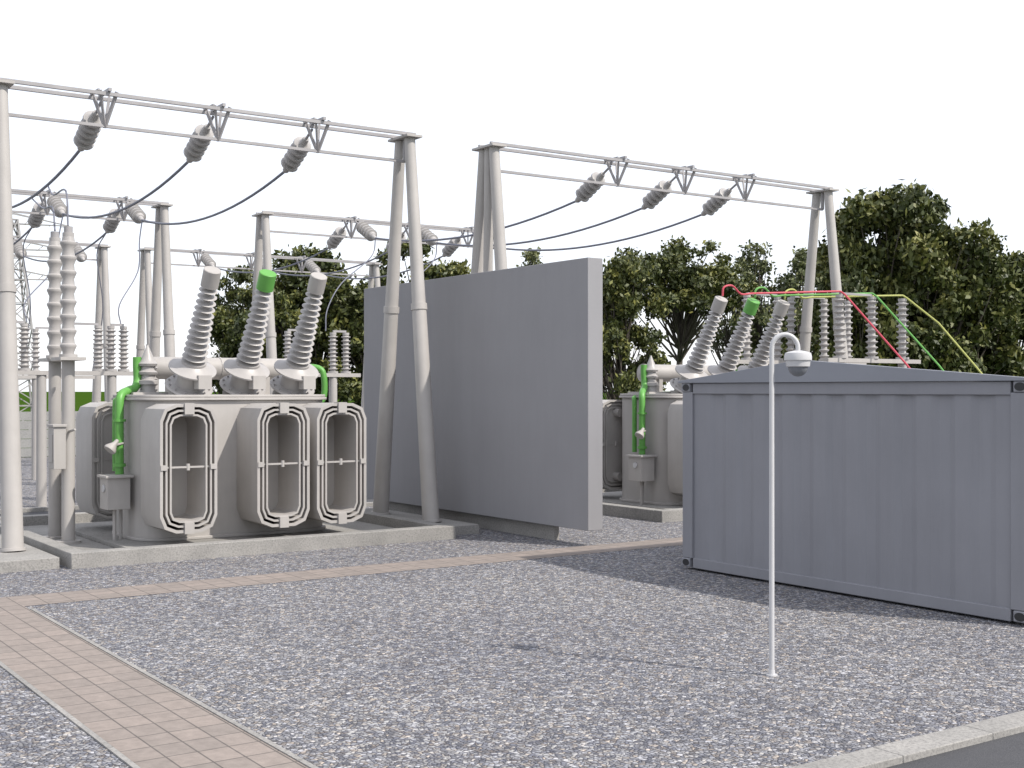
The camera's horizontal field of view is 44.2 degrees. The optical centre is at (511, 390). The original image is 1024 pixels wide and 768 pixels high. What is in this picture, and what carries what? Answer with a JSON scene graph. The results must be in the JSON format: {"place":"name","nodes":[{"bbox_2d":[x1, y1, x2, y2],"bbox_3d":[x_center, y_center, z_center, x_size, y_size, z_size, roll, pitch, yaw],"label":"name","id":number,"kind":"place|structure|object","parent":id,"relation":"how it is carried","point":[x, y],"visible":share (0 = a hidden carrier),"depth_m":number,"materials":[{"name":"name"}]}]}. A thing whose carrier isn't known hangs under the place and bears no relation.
{"place":"outdoors","nodes":[
{"label":"outdoors","id":0,"kind":"place"},
{"bbox_2d":[0,456,77,508],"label":"gravel yard","id":1,"kind":"structure","parent":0,"point":[28,492],"depth_m":33.11,"materials":[{"name":"grey gravel"}]},
{"bbox_2d":[19,411,77,456],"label":"precast fence","id":2,"kind":"object","parent":1,"relation":"on","point":[26,438],"depth_m":47.01,"materials":[{"name":"concrete"}]},
{"bbox_2d":[18,327,94,479],"bbox_3d":[-14.205,0.362,34.538,5.400,4.275,0.264,0,0,-35],"label":"disconnector rack","id":3,"kind":"object","parent":1,"relation":"on","point":[35,333],"visible":0.44,"depth_m":35.07,"materials":[{"name":"grey metal"}]},
{"bbox_2d":[13,236,110,401],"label":"steel gantry","id":4,"kind":"object","parent":1,"relation":"on","point":[104,279],"visible":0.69,"depth_m":40.35,"materials":[{"name":"grey metal"}]},
{"bbox_2d":[16,321,132,506],"bbox_3d":[-9.737,0.512,27.173,4.400,3.975,0.253,0,0,-35],"label":"disconnector rack","id":5,"kind":"object","parent":1,"relation":"on","point":[111,373],"visible":0.66,"depth_m":26.91,"materials":[{"name":"grey paint"}]},
{"bbox_2d":[136,247,382,409],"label":"steel gantry","id":6,"kind":"object","parent":1,"relation":"on","point":[145,288],"visible":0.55,"depth_m":41.90,"materials":[{"name":"grey metal"}]},
{"bbox_2d":[283,329,360,402],"bbox_3d":[-4.797,0.512,30.577,2.400,3.975,0.253,0,0,-35],"label":"disconnector rack","id":7,"kind":"object","parent":1,"relation":"on","point":[333,374],"visible":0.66,"depth_m":30.80,"materials":[{"name":"grey ceramic"}]},
{"bbox_2d":[252,211,493,393],"bbox_3d":[-3.550,-1.118,35.201,7.664,7.274,2.803,0,0,-35],"label":"steel gantry","id":8,"kind":"object","parent":1,"relation":"on","point":[362,227],"visible":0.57,"depth_m":33.69,"materials":[{"name":"grey metal"}]},
{"bbox_2d":[12,213,66,429],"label":"transmission tower","id":9,"kind":"structure","parent":0,"point":[17,231],"depth_m":74.70,"materials":[{"name":"metal"}]},
{"bbox_2d":[0,498,372,516],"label":"asphalt road","id":10,"kind":"structure","parent":0,"point":[46,512],"depth_m":25.83,"materials":[{"name":"grey asphalt"}]},
{"bbox_2d":[23,521,393,550],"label":"bund floor","id":11,"kind":"structure","parent":0,"point":[94,535],"depth_m":20.95,"materials":[{"name":"concrete"}]},
{"bbox_2d":[38,231,61,539],"bbox_3d":[-7.580,-0.090,20.887,0.400,5.080,0.600,0,0,-35],"label":"surge arrester","id":12,"kind":"object","parent":11,"relation":"on","point":[54,263],"visible":0.8,"depth_m":20.80,"materials":[{"name":"grey ceramic"}]},
{"bbox_2d":[47,226,85,543],"bbox_3d":[-7.160,-0.090,20.190,0.500,5.080,0.624,0,0,-35],"label":"surge arrester","id":13,"kind":"object","parent":11,"relation":"on","point":[61,446],"visible":1,"depth_m":20.14,"materials":[{"name":"grey ceramic"}]},
{"bbox_2d":[76,266,365,541],"bbox_3d":[-5.008,0.222,21.445,4.208,4.356,3.860,0,0,-35],"label":"power transformer","id":14,"kind":"object","parent":11,"relation":"on","point":[187,454],"visible":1,"depth_m":20.39,"materials":[{"name":"grey paint"}]},
{"bbox_2d":[0,537,682,767],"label":"paver path","id":15,"kind":"structure","parent":0,"point":[139,719],"depth_m":10.80,"materials":[{"name":"brick"}]},
{"bbox_2d":[19,391,669,457],"bbox_3d":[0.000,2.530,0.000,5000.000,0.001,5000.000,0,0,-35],"label":"ground","id":16,"kind":"structure","parent":0,"point":[82,398],"depth_m":350.19,"materials":[{"name":"green plant"}]},
{"bbox_2d":[0,608,318,767],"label":"path edging","id":17,"kind":"object","parent":16,"relation":"on","point":[96,737],"visible":0.59,"depth_m":9.82,"materials":[{"name":"concrete"}]},
{"bbox_2d":[210,264,276,393],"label":"broadleaf tree","id":18,"kind":"object","parent":16,"relation":"on","point":[222,315],"visible":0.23,"depth_m":59.66,"materials":[{"name":"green plant"}]},
{"bbox_2d":[222,272,331,365],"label":"broadleaf tree","id":19,"kind":"object","parent":16,"relation":"on","point":[287,309],"visible":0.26,"depth_m":57.66,"materials":[{"name":"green plant"}]},
{"bbox_2d":[260,242,363,402],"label":"broadleaf tree","id":20,"kind":"object","parent":16,"relation":"on","point":[340,301],"visible":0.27,"depth_m":58.42,"materials":[{"name":"green plant"}]},
{"bbox_2d":[320,281,380,406],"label":"broadleaf tree","id":21,"kind":"object","parent":16,"relation":"on","point":[349,388],"visible":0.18,"depth_m":57.95,"materials":[{"name":"green plant"}]},
{"bbox_2d":[350,238,470,373],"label":"broadleaf tree","id":22,"kind":"object","parent":16,"relation":"on","point":[454,268],"visible":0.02,"depth_m":59.66,"materials":[{"name":"green plant"}]},
{"bbox_2d":[409,260,466,280],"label":"broadleaf tree","id":23,"kind":"object","parent":16,"relation":"on","point":[448,263],"depth_m":60.60,"materials":[{"name":"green plant"}]},
{"bbox_2d":[0,502,1023,767],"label":"kerb","id":24,"kind":"structure","parent":16,"relation":"on","point":[936,742],"depth_m":8.79,"materials":[{"name":"concrete"}]},
{"bbox_2d":[516,246,542,266],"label":"broadleaf tree","id":25,"kind":"object","parent":16,"relation":"on","point":[531,257],"visible":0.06,"depth_m":63.22,"materials":[{"name":"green plant"}]},
{"bbox_2d":[603,252,674,399],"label":"broadleaf tree","id":26,"kind":"object","parent":16,"relation":"on","point":[627,281],"visible":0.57,"depth_m":54.87,"materials":[{"name":"green plant"}]},
{"bbox_2d":[615,235,767,364],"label":"broadleaf tree","id":27,"kind":"object","parent":16,"relation":"on","point":[688,290],"visible":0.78,"depth_m":60.91,"materials":[{"name":"green plant"}]},
{"bbox_2d":[696,258,762,368],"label":"broadleaf tree","id":28,"kind":"object","parent":16,"relation":"on","point":[734,319],"visible":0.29,"depth_m":69.25,"materials":[{"name":"green plant"}]},
{"bbox_2d":[719,239,804,364],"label":"broadleaf tree","id":29,"kind":"object","parent":16,"relation":"on","point":[762,264],"visible":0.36,"depth_m":69.94,"materials":[{"name":"green plant"}]},
{"bbox_2d":[753,244,819,360],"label":"broadleaf tree","id":30,"kind":"object","parent":16,"relation":"on","point":[798,261],"visible":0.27,"depth_m":68.46,"materials":[{"name":"green plant"}]},
{"bbox_2d":[800,227,899,360],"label":"broadleaf tree","id":31,"kind":"object","parent":16,"relation":"on","point":[851,264],"visible":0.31,"depth_m":49.14,"materials":[{"name":"green plant"}]},
{"bbox_2d":[797,179,979,372],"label":"broadleaf tree","id":32,"kind":"object","parent":16,"relation":"on","point":[883,214],"visible":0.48,"depth_m":48.74,"materials":[{"name":"green plant"}]},
{"bbox_2d":[874,194,1023,374],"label":"broadleaf tree","id":33,"kind":"object","parent":16,"relation":"on","point":[973,269],"visible":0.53,"depth_m":48.59,"materials":[{"name":"green plant"}]},
{"bbox_2d":[911,244,1023,375],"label":"broadleaf tree","id":34,"kind":"object","parent":16,"relation":"on","point":[992,364],"visible":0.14,"depth_m":49.70,"materials":[{"name":"green plant"}]},
{"bbox_2d":[975,248,1023,376],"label":"broadleaf tree","id":35,"kind":"object","parent":16,"relation":"on","point":[1013,258],"visible":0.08,"depth_m":51.00,"materials":[{"name":"green plant"}]},
{"bbox_2d":[0,506,1023,767],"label":"gravel yard","id":36,"kind":"structure","parent":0,"point":[644,658],"depth_m":11.74,"materials":[{"name":"grey gravel"}]},
{"bbox_2d":[0,534,58,572],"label":"concrete plinth","id":37,"kind":"structure","parent":36,"relation":"on","point":[30,558],"depth_m":17.55,"materials":[{"name":"grey concrete"}]},
{"bbox_2d":[0,77,440,551],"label":"steel gantry","id":38,"kind":"object","parent":37,"relation":"on","point":[91,124],"visible":0.98,"depth_m":21.89,"materials":[{"name":"grey metal"}]},
{"bbox_2d":[12,150,700,278],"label":"overhead conductors","id":39,"kind":"object","parent":38,"relation":"attached to","point":[61,171],"visible":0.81,"depth_m":29.43,"materials":[{"name":"metal"}]},
{"bbox_2d":[0,511,455,568],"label":"bund kerbs","id":40,"kind":"structure","parent":36,"relation":"on","point":[406,530],"depth_m":19.40,"materials":[{"name":"concrete"}]},
{"bbox_2d":[365,508,478,534],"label":"concrete plinth","id":41,"kind":"structure","parent":36,"relation":"on","point":[463,528],"depth_m":22.14,"materials":[{"name":"grey concrete"}]},
{"bbox_2d":[389,501,558,539],"bbox_3d":[-1.042,2.420,23.631,0.100,0.360,6.300,0,0,-35],"label":"recessed footing","id":42,"kind":"object","parent":36,"relation":"on","point":[549,532],"visible":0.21,"depth_m":22.46,"materials":[{"name":"concrete"}]},
{"bbox_2d":[364,257,602,530],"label":"wall slab","id":43,"kind":"structure","parent":42,"relation":"on","point":[516,362],"depth_m":21.96,"materials":[{"name":"grey concrete"}]},
{"bbox_2d":[766,332,811,676],"bbox_3d":[2.436,0.995,11.019,0.388,3.011,0.239,0,0,-18],"label":"cctv camera pole","id":44,"kind":"object","parent":36,"relation":"on","point":[797,360],"visible":1,"depth_m":11.02,"materials":[{"name":"white metal"}]},
{"bbox_2d":[678,360,1023,622],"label":"equipment container","id":45,"kind":"object","parent":36,"relation":"on","point":[900,485],"visible":0.98,"depth_m":15.08,"materials":[{"name":"metal"}]},
{"bbox_2d":[0,0,1023,391],"label":"sky","id":46,"kind":"structure","parent":0,"point":[852,95],"materials":[{"name":"white"}]},
{"bbox_2d":[603,491,682,508],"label":"bund floor","id":47,"kind":"structure","parent":0,"point":[613,497],"depth_m":26.74,"materials":[{"name":"concrete"}]},
{"bbox_2d":[603,489,682,522],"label":"bund kerbs","id":48,"kind":"structure","parent":47,"relation":"on","point":[646,514],"depth_m":24.33,"materials":[{"name":"concrete"}]},
{"bbox_2d":[603,296,789,505],"bbox_3d":[3.992,0.222,27.646,4.208,4.356,3.860,0,0,-35],"label":"power transformer","id":49,"kind":"object","parent":47,"relation":"on","point":[642,445],"visible":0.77,"depth_m":26.50,"materials":[{"name":"grey paint"}]},
{"bbox_2d":[722,284,909,367],"bbox_3d":[6.555,0.157,26.616,4.472,4.689,1.545,0,0,1],"label":"red busbar","id":50,"kind":"object","parent":49,"relation":"attached to","point":[867,320],"visible":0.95,"depth_m":26.67,"materials":[{"name":"red metal"}]},
{"bbox_2d":[754,286,943,370],"bbox_3d":[7.362,0.157,27.192,4.578,4.689,1.566,0,0,0],"label":"green busbar","id":51,"kind":"object","parent":49,"relation":"attached to","point":[900,322],"visible":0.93,"depth_m":27.17,"materials":[{"name":"paint"}]},
{"bbox_2d":[737,292,866,365],"bbox_3d":[6.890,0.122,30.008,4.400,4.755,0.264,0,0,-35],"label":"busbar support rack","id":52,"kind":"object","parent":47,"relation":"on","point":[791,326],"visible":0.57,"depth_m":29.76,"materials":[{"name":"grey ceramic"}]},
{"bbox_2d":[820,292,920,367],"bbox_3d":[7.989,0.182,27.972,3.100,4.635,0.297,0,0,-35],"label":"busbar support rack","id":53,"kind":"object","parent":47,"relation":"on","point":[871,336],"visible":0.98,"depth_m":27.88,"materials":[{"name":"grey ceramic"}]},
{"bbox_2d":[784,288,982,373],"bbox_3d":[8.224,0.157,27.782,4.888,4.689,1.518,0,0,-3],"label":"yellow busbar","id":54,"kind":"object","parent":53,"relation":"on","point":[948,334],"visible":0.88,"depth_m":27.88,"materials":[{"name":"yellow metal"}]},
{"bbox_2d":[886,732,1023,767],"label":"asphalt road","id":55,"kind":"structure","parent":0,"point":[1006,752],"depth_m":8.63,"materials":[{"name":"grey asphalt"}]},
{"bbox_3d":[-0.438,2.490,23.987,0.700,0.220,2.800,0,0,-35],"label":"concrete plinth","id":56,"kind":"object","parent":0,"visible":0},
{"bbox_2d":[471,141,847,357],"bbox_3d":[3.305,-1.118,26.742,9.654,7.274,2.513,0,0,-35],"label":"steel gantry","id":57,"kind":"object","parent":56,"relation":"on","point":[489,225],"visible":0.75,"depth_m":26.46,"materials":[{"name":"grey metal"}]},
{"bbox_3d":[-8.779,2.490,31.598,0.700,0.220,2.800,0,0,-35],"label":"concrete plinth","id":58,"kind":"object","parent":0,"visible":0},
{"bbox_2d":[11,189,174,391],"bbox_3d":[-11.867,-1.118,29.470,7.864,7.274,2.803,0,0,-35],"label":"steel gantry","id":59,"kind":"object","parent":58,"relation":"on","point":[162,274],"visible":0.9,"depth_m":31.18,"materials":[{"name":"grey metal"}]},
{"bbox_2d":[22,185,436,368],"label":"dropper conductors","id":60,"kind":"object","parent":59,"relation":"attached to","point":[59,191],"visible":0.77,"depth_m":29.46,"materials":[{"name":"metal"}]}
]}

